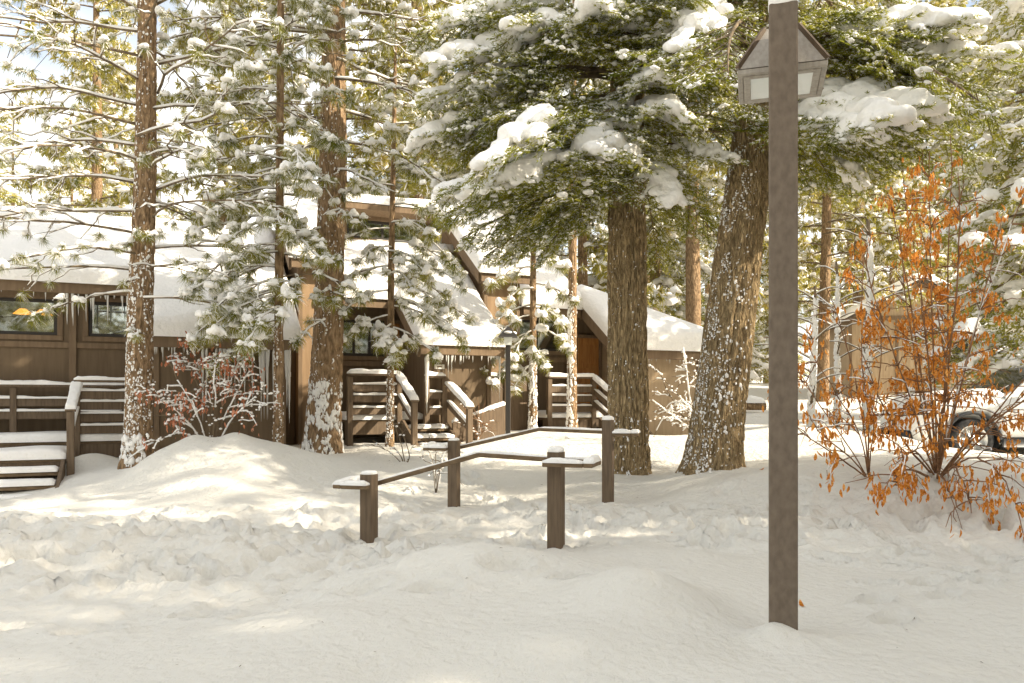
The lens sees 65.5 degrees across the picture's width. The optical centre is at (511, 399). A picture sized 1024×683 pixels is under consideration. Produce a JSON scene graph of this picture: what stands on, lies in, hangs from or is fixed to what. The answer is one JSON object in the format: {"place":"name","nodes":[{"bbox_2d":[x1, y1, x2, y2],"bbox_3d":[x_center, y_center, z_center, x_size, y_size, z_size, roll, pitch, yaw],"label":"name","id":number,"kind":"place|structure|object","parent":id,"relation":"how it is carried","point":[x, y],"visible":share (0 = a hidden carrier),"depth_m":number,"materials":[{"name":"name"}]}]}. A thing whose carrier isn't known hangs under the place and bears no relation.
{"place":"outdoors","nodes":[
{"label":"outdoors","id":0,"kind":"place"},
{"bbox_2d":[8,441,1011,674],"bbox_3d":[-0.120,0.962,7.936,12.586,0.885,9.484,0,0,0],"label":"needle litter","id":1,"kind":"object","parent":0,"point":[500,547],"visible":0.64,"depth_m":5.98,"materials":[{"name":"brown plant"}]},
{"bbox_2d":[0,362,1023,682],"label":"snow ground","id":2,"kind":"structure","parent":0,"point":[202,558],"depth_m":5.38,"materials":[{"name":"white snow"}]},
{"bbox_2d":[0,161,21,205],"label":"pine tree","id":3,"kind":"object","parent":2,"relation":"on","point":[9,173],"visible":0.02,"depth_m":62.30,"materials":[{"name":"green plant"}]},
{"bbox_2d":[0,8,28,206],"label":"fir tree","id":4,"kind":"object","parent":2,"relation":"on","point":[9,190],"visible":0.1,"depth_m":22.19,"materials":[{"name":"green plant"}]},
{"bbox_2d":[0,104,39,206],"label":"fir tree","id":5,"kind":"object","parent":2,"relation":"on","point":[13,171],"visible":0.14,"depth_m":47.99,"materials":[{"name":"green plant"}]},
{"bbox_2d":[0,376,124,498],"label":"wooden deck","id":6,"kind":"structure","parent":2,"relation":"on","point":[35,460],"depth_m":12.25,"materials":[{"name":"brown wood"}]},
{"bbox_2d":[37,117,91,212],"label":"pine tree","id":7,"kind":"object","parent":2,"relation":"on","point":[55,195],"visible":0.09,"depth_m":54.98,"materials":[{"name":"green plant"}]},
{"bbox_2d":[0,0,186,217],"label":"pine tree","id":8,"kind":"object","parent":2,"relation":"on","point":[105,75],"visible":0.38,"depth_m":30.20,"materials":[{"name":"green plant"}]},
{"bbox_2d":[76,144,120,215],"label":"fir tree","id":9,"kind":"object","parent":2,"relation":"on","point":[110,188],"visible":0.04,"depth_m":64.93,"materials":[{"name":"green plant"}]},
{"bbox_2d":[57,29,167,217],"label":"pine tree","id":10,"kind":"object","parent":2,"relation":"on","point":[111,91],"visible":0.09,"depth_m":48.16,"materials":[{"name":"green plant"}]},
{"bbox_2d":[0,206,300,451],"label":"cabin","id":11,"kind":"object","parent":2,"relation":"on","point":[70,344],"visible":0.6,"depth_m":13.22,"materials":[{"name":"brown"}]},
{"bbox_2d":[0,295,62,340],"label":"window","id":12,"kind":"structure","parent":11,"relation":"in","point":[57,335],"depth_m":13.21,"materials":[{"name":"brown wood"}]},
{"bbox_2d":[83,296,126,341],"bbox_3d":[-6.788,-1.380,13.722,1.070,0.770,0.100,0,0,-24],"label":"window","id":13,"kind":"structure","parent":11,"relation":"in","point":[113,301],"depth_m":13.58,"materials":[{"name":"brown wood"}]},
{"bbox_2d":[160,189,181,218],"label":"fir tree","id":14,"kind":"object","parent":2,"relation":"on","point":[169,217],"visible":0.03,"depth_m":65.10,"materials":[{"name":"plant"}]},
{"bbox_2d":[159,209,187,218],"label":"pine tree","id":15,"kind":"object","parent":2,"relation":"on","point":[165,215],"visible":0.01,"depth_m":72.41,"materials":[{"name":"plant"}]},
{"bbox_2d":[0,0,360,469],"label":"pine tree","id":16,"kind":"object","parent":2,"relation":"on","point":[141,297],"visible":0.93,"depth_m":10.85,"materials":[{"name":"green plant"}]},
{"bbox_2d":[108,0,295,224],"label":"pine tree","id":17,"kind":"object","parent":2,"relation":"on","point":[126,188],"visible":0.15,"depth_m":25.29,"materials":[{"name":"green plant"}]},
{"bbox_2d":[125,331,280,461],"bbox_3d":[-4.020,0.024,10.845,1.954,1.952,1.556,0,0,0],"label":"leafy shrub","id":18,"kind":"object","parent":2,"relation":"on","point":[232,370],"visible":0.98,"depth_m":10.76,"materials":[{"name":"brown plant"}]},
{"bbox_2d":[177,0,366,443],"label":"pine tree","id":19,"kind":"object","parent":2,"relation":"on","point":[280,289],"visible":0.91,"depth_m":10.81,"materials":[{"name":"green plant"}]},
{"bbox_2d":[135,0,475,454],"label":"pine tree","id":20,"kind":"object","parent":2,"relation":"on","point":[323,433],"visible":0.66,"depth_m":12.27,"materials":[{"name":"green plant"}]},
{"bbox_2d":[206,0,440,227],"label":"pine tree","id":21,"kind":"object","parent":2,"relation":"on","point":[384,22],"visible":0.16,"depth_m":24.16,"materials":[{"name":"green plant"}]},
{"bbox_2d":[268,180,504,444],"bbox_3d":[-3.241,-1.758,16.976,3.866,6.116,6.900,0,0,-24],"label":"cabin","id":22,"kind":"object","parent":2,"relation":"on","point":[464,375],"visible":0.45,"depth_m":15.00,"materials":[{"name":"brown"}]},
{"bbox_2d":[343,315,384,360],"bbox_3d":[-2.915,-1.200,15.446,1.070,0.870,0.100,0,0,-24],"label":"window","id":23,"kind":"structure","parent":22,"relation":"in","point":[368,356],"depth_m":15.43,"materials":[{"name":"brown"}]},
{"bbox_2d":[344,215,421,240],"bbox_3d":[-2.753,-3.592,16.942,1.720,0.570,0.100,0,0,-24],"label":"window","id":24,"kind":"structure","parent":22,"relation":"in","point":[376,220],"depth_m":16.86,"materials":[{"name":"brown"}]},
{"bbox_2d":[394,320,403,410],"bbox_3d":[-2.293,-0.610,15.625,0.320,1.920,0.080,0,0,-24],"label":"door","id":25,"kind":"structure","parent":22,"relation":"in","point":[398,323],"depth_m":15.64,"materials":[{"name":"brown wood"}]},
{"bbox_2d":[363,409,415,461],"bbox_3d":[-1.575,0.501,11.372,1.096,0.917,0.329,0,0,-37],"label":"twiggy shrub","id":26,"kind":"object","parent":2,"relation":"on","point":[399,435],"visible":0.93,"depth_m":11.35,"materials":[{"name":"brown plant"}]},
{"bbox_2d":[341,368,473,445],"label":"wooden deck","id":27,"kind":"structure","parent":2,"relation":"on","point":[363,420],"depth_m":13.94,"materials":[{"name":"brown wood"}]},
{"bbox_2d":[337,11,479,446],"bbox_3d":[-1.810,-2.634,12.944,2.589,7.500,1.912,0,0,0],"label":"pine tree","id":28,"kind":"object","parent":2,"relation":"on","point":[384,335],"visible":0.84,"depth_m":12.71,"materials":[{"name":"green plant"}]},
{"bbox_2d":[346,0,470,243],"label":"fir tree","id":29,"kind":"object","parent":2,"relation":"on","point":[354,25],"visible":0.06,"depth_m":29.68,"materials":[{"name":"green plant"}]},
{"bbox_2d":[386,0,442,177],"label":"fir tree","id":30,"kind":"object","parent":2,"relation":"on","point":[406,85],"depth_m":41.22,"materials":[{"name":"green plant"}]},
{"bbox_2d":[345,0,515,243],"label":"pine tree","id":31,"kind":"object","parent":2,"relation":"on","point":[380,162],"visible":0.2,"depth_m":22.73,"materials":[{"name":"green plant"}]},
{"bbox_2d":[420,434,463,493],"bbox_3d":[-0.811,0.828,9.987,0.549,0.829,0.732,0,0,14],"label":"twiggy shrub","id":32,"kind":"object","parent":2,"relation":"on","point":[434,472],"visible":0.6,"depth_m":9.89,"materials":[{"name":"brown plant"}]},
{"bbox_2d":[332,446,600,548],"bbox_3d":[-0.413,0.986,6.737,2.307,1.224,0.383,0,0,17],"label":"hand rail","id":33,"kind":"object","parent":2,"relation":"on","point":[556,462],"visible":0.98,"depth_m":6.72,"materials":[{"name":"brown wood"}]},
{"bbox_2d":[451,399,496,439],"bbox_3d":[-0.613,0.385,13.896,0.908,0.863,0.958,0,0,0],"label":"twiggy shrub","id":34,"kind":"object","parent":2,"relation":"on","point":[477,437],"visible":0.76,"depth_m":13.96,"materials":[{"name":"brown plant"}]},
{"bbox_2d":[451,401,504,441],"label":"wall","id":35,"kind":"structure","parent":2,"relation":"on","point":[497,415],"depth_m":14.27,"materials":[{"name":"brown wood"}]},
{"bbox_2d":[438,55,550,239],"bbox_3d":[-1.100,-6.943,26.110,4.996,15.840,5.424,0,0,-37],"label":"fir tree","id":36,"kind":"object","parent":2,"relation":"on","point":[500,213],"visible":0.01,"depth_m":25.79,"materials":[{"name":"green plant"}]},
{"bbox_2d":[498,326,517,433],"bbox_3d":[-0.070,-0.247,14.000,0.340,2.090,0.340,0,0,0],"label":"path lamp","id":37,"kind":"object","parent":2,"relation":"on","point":[507,334],"visible":0.97,"depth_m":13.96,"materials":[{"name":"grey metal"}]},
{"bbox_2d":[491,372,528,430],"bbox_3d":[-0.112,0.324,15.693,1.200,1.752,0.160,0,0,-24],"label":"wooden screen","id":38,"kind":"object","parent":2,"relation":"on","point":[519,412],"visible":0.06,"depth_m":15.79,"materials":[{"name":"brown wood"}]},
{"bbox_2d":[452,32,568,277],"bbox_3d":[-0.426,-9.973,31.452,6.834,20.854,6.310,0,0,-23],"label":"fir tree","id":39,"kind":"object","parent":2,"relation":"on","point":[530,208],"visible":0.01,"depth_m":31.15,"materials":[{"name":"green plant"}]},
{"bbox_2d":[479,190,580,428],"bbox_3d":[0.348,-1.747,14.792,2.028,5.300,1.385,0,0,-8],"label":"pine tree","id":40,"kind":"object","parent":2,"relation":"on","point":[534,354],"visible":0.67,"depth_m":14.71,"materials":[{"name":"green plant"}]},
{"bbox_2d":[422,416,640,506],"bbox_3d":[0.202,0.934,9.122,2.494,1.518,0.330,0,0,13],"label":"hand rail","id":41,"kind":"object","parent":2,"relation":"on","point":[607,431],"visible":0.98,"depth_m":9.13,"materials":[{"name":"brown wood"}]},
{"bbox_2d":[431,192,702,434],"bbox_3d":[0.658,-1.768,18.701,4.866,6.136,6.920,0,0,-24],"label":"cabin","id":42,"kind":"object","parent":2,"relation":"on","point":[669,337],"visible":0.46,"depth_m":16.52,"materials":[{"name":"brown"}]},
{"bbox_2d":[520,316,565,354],"bbox_3d":[0.585,-1.375,17.005,1.330,0.820,0.100,0,0,-24],"label":"window","id":43,"kind":"structure","parent":42,"relation":"in","point":[525,319],"depth_m":17.04,"materials":[{"name":"brown glass"}]},
{"bbox_2d":[576,334,601,409],"bbox_3d":[1.654,-0.535,17.382,0.680,1.770,0.080,0,0,-24],"label":"door","id":44,"kind":"structure","parent":42,"relation":"in","point":[589,348],"depth_m":17.37,"materials":[{"name":"brown wood"}]},
{"bbox_2d":[560,236,577,285],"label":"fir tree","id":45,"kind":"object","parent":2,"relation":"on","point":[568,250],"depth_m":70.05,"materials":[{"name":"green plant"}]},
{"bbox_2d":[536,0,609,426],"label":"pine tree","id":46,"kind":"object","parent":2,"relation":"on","point":[571,414],"visible":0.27,"depth_m":14.93,"materials":[{"name":"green plant"}]},
{"bbox_2d":[493,0,681,311],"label":"pine tree","id":47,"kind":"object","parent":2,"relation":"on","point":[588,244],"visible":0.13,"depth_m":26.12,"materials":[{"name":"green plant"}]},
{"bbox_2d":[537,372,653,434],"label":"wooden deck","id":48,"kind":"structure","parent":2,"relation":"on","point":[552,415],"depth_m":15.75,"materials":[{"name":"brown wood"}]},
{"bbox_2d":[401,0,893,475],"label":"fir tree","id":49,"kind":"object","parent":2,"relation":"on","point":[618,144],"visible":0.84,"depth_m":9.41,"materials":[{"name":"green plant"}]},
{"bbox_2d":[587,130,725,326],"bbox_3d":[5.410,-9.594,29.682,6.751,20.600,6.233,0,0,-13],"label":"fir tree","id":50,"kind":"object","parent":2,"relation":"on","point":[667,281],"visible":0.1,"depth_m":28.69,"materials":[{"name":"green plant"}]},
{"bbox_2d":[648,347,698,436],"bbox_3d":[2.903,-0.044,13.009,1.615,1.662,1.286,0,0,0],"label":"snowy shrub","id":51,"kind":"object","parent":2,"relation":"on","point":[679,409],"visible":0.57,"depth_m":13.00,"materials":[{"name":"white plant"}]},
{"bbox_2d":[663,105,725,307],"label":"pine tree","id":52,"kind":"object","parent":2,"relation":"on","point":[706,260],"visible":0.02,"depth_m":51.80,"materials":[{"name":"green plant"}]},
{"bbox_2d":[602,68,805,325],"bbox_3d":[6.029,-10.215,26.068,6.964,22.068,7.678,0,0,15],"label":"pine tree","id":53,"kind":"object","parent":2,"relation":"on","point":[693,293],"visible":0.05,"depth_m":25.80,"materials":[{"name":"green plant"}]},
{"bbox_2d":[700,171,768,383],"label":"fir tree","id":54,"kind":"object","parent":2,"relation":"on","point":[761,368],"visible":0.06,"depth_m":39.01,"materials":[{"name":"green plant"}]},
{"bbox_2d":[746,395,766,409],"bbox_3d":[6.960,0.074,23.004,0.735,0.440,0.293,0,0,0],"label":"log barrier","id":55,"kind":"object","parent":2,"relation":"on","point":[755,403],"visible":0.72,"depth_m":22.89,"materials":[{"name":"brown wood"}]},
{"bbox_2d":[511,0,1023,474],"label":"fir tree","id":56,"kind":"object","parent":2,"relation":"on","point":[895,58],"visible":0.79,"depth_m":9.02,"materials":[{"name":"green plant"}]},
{"bbox_2d":[735,0,830,629],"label":"lamp post","id":57,"kind":"object","parent":2,"relation":"on","point":[781,66],"visible":1,"depth_m":3.94,"materials":[{"name":"brown wood"}]},
{"bbox_2d":[753,222,816,382],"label":"fir tree","id":58,"kind":"object","parent":2,"relation":"on","point":[762,330],"visible":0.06,"depth_m":45.27,"materials":[{"name":"green plant"}]},
{"bbox_2d":[713,0,865,317],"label":"pine tree","id":59,"kind":"object","parent":2,"relation":"on","point":[818,215],"visible":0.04,"depth_m":34.78,"materials":[{"name":"green plant"}]},
{"bbox_2d":[755,286,849,426],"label":"bare tree","id":60,"kind":"object","parent":2,"relation":"on","point":[815,335],"visible":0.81,"depth_m":16.45,"materials":[{"name":"brown plant"}]},
{"bbox_2d":[798,261,880,426],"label":"bare tree","id":61,"kind":"object","parent":2,"relation":"on","point":[837,357],"visible":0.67,"depth_m":18.41,"materials":[{"name":"brown plant"}]},
{"bbox_2d":[762,231,929,492],"bbox_3d":[3.165,-0.474,7.851,2.437,2.662,1.386,0,0,-39],"label":"leafy shrub","id":62,"kind":"object","parent":2,"relation":"on","point":[832,434],"visible":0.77,"depth_m":7.67,"materials":[{"name":"orange plant"}]},
{"bbox_2d":[755,0,945,401],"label":"pine tree","id":63,"kind":"object","parent":2,"relation":"on","point":[805,279],"visible":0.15,"depth_m":27.50,"materials":[{"name":"green plant"}]},
{"bbox_2d":[802,2,907,293],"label":"pine tree","id":64,"kind":"object","parent":2,"relation":"on","point":[848,243],"visible":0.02,"depth_m":43.84,"materials":[{"name":"green plant"}]},
{"bbox_2d":[826,211,924,430],"bbox_3d":[7.944,-1.587,17.431,2.063,4.829,1.556,0,0,-27],"label":"bare tree","id":65,"kind":"object","parent":2,"relation":"on","point":[868,297],"visible":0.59,"depth_m":17.44,"materials":[{"name":"brown plant"}]},
{"bbox_2d":[798,0,953,303],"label":"pine tree","id":66,"kind":"object","parent":2,"relation":"on","point":[836,237],"visible":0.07,"depth_m":30.36,"materials":[{"name":"green plant"}]},
{"bbox_2d":[804,5,964,332],"bbox_3d":[18.059,-9.460,38.488,7.167,19.040,6.355,0,0,26],"label":"pine tree","id":67,"kind":"object","parent":2,"relation":"on","point":[839,248],"visible":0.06,"depth_m":37.76,"materials":[{"name":"green plant"}]},
{"bbox_2d":[817,273,990,396],"bbox_3d":[15.258,-2.328,30.998,5.600,4.584,4.900,0,0,12],"label":"cabin","id":68,"kind":"object","parent":2,"relation":"on","point":[854,330],"visible":0.22,"depth_m":29.26,"materials":[{"name":"beige wood"}]},
{"bbox_2d":[952,339,968,362],"bbox_3d":[16.393,-1.786,28.663,1.000,1.100,0.020,0,0,12],"label":"window","id":69,"kind":"structure","parent":68,"relation":"in","point":[966,344],"depth_m":28.71,"materials":[{"name":"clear glass"}]},
{"bbox_2d":[865,0,977,286],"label":"pine tree","id":70,"kind":"object","parent":2,"relation":"on","point":[946,3],"visible":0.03,"depth_m":39.14,"materials":[{"name":"green plant"}]},
{"bbox_2d":[897,138,959,274],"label":"pine tree","id":71,"kind":"object","parent":2,"relation":"on","point":[950,268],"visible":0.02,"depth_m":58.39,"materials":[{"name":"green plant"}]},
{"bbox_2d":[836,134,1023,539],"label":"leafy shrub","id":72,"kind":"object","parent":2,"relation":"on","point":[938,452],"visible":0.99,"depth_m":7.58,"materials":[{"name":"orange plant"}]},
{"bbox_2d":[880,350,1023,452],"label":"parked car","id":73,"kind":"object","parent":2,"relation":"on","point":[1015,376],"visible":0.31,"depth_m":13.32,"materials":[{"name":"white paint"}]},
{"bbox_2d":[898,0,1023,394],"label":"fir tree","id":74,"kind":"object","parent":2,"relation":"on","point":[961,356],"visible":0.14,"depth_m":20.93,"materials":[{"name":"green plant"}]},
{"bbox_2d":[912,0,1023,370],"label":"fir tree","id":75,"kind":"object","parent":2,"relation":"on","point":[1009,285],"visible":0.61,"depth_m":15.39,"materials":[{"name":"green plant"}]},
{"bbox_2d":[919,19,1023,349],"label":"pine tree","id":76,"kind":"object","parent":2,"relation":"on","point":[939,206],"visible":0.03,"depth_m":36.85,"materials":[{"name":"green plant"}]},
{"bbox_2d":[974,156,1023,381],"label":"fir tree","id":77,"kind":"object","parent":2,"relation":"on","point":[998,364],"visible":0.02,"depth_m":19.91,"materials":[{"name":"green plant"}]},
{"bbox_2d":[0,0,1023,360],"label":"sky","id":78,"kind":"structure","parent":0,"point":[46,67],"materials":[{"name":"white"}]}
]}

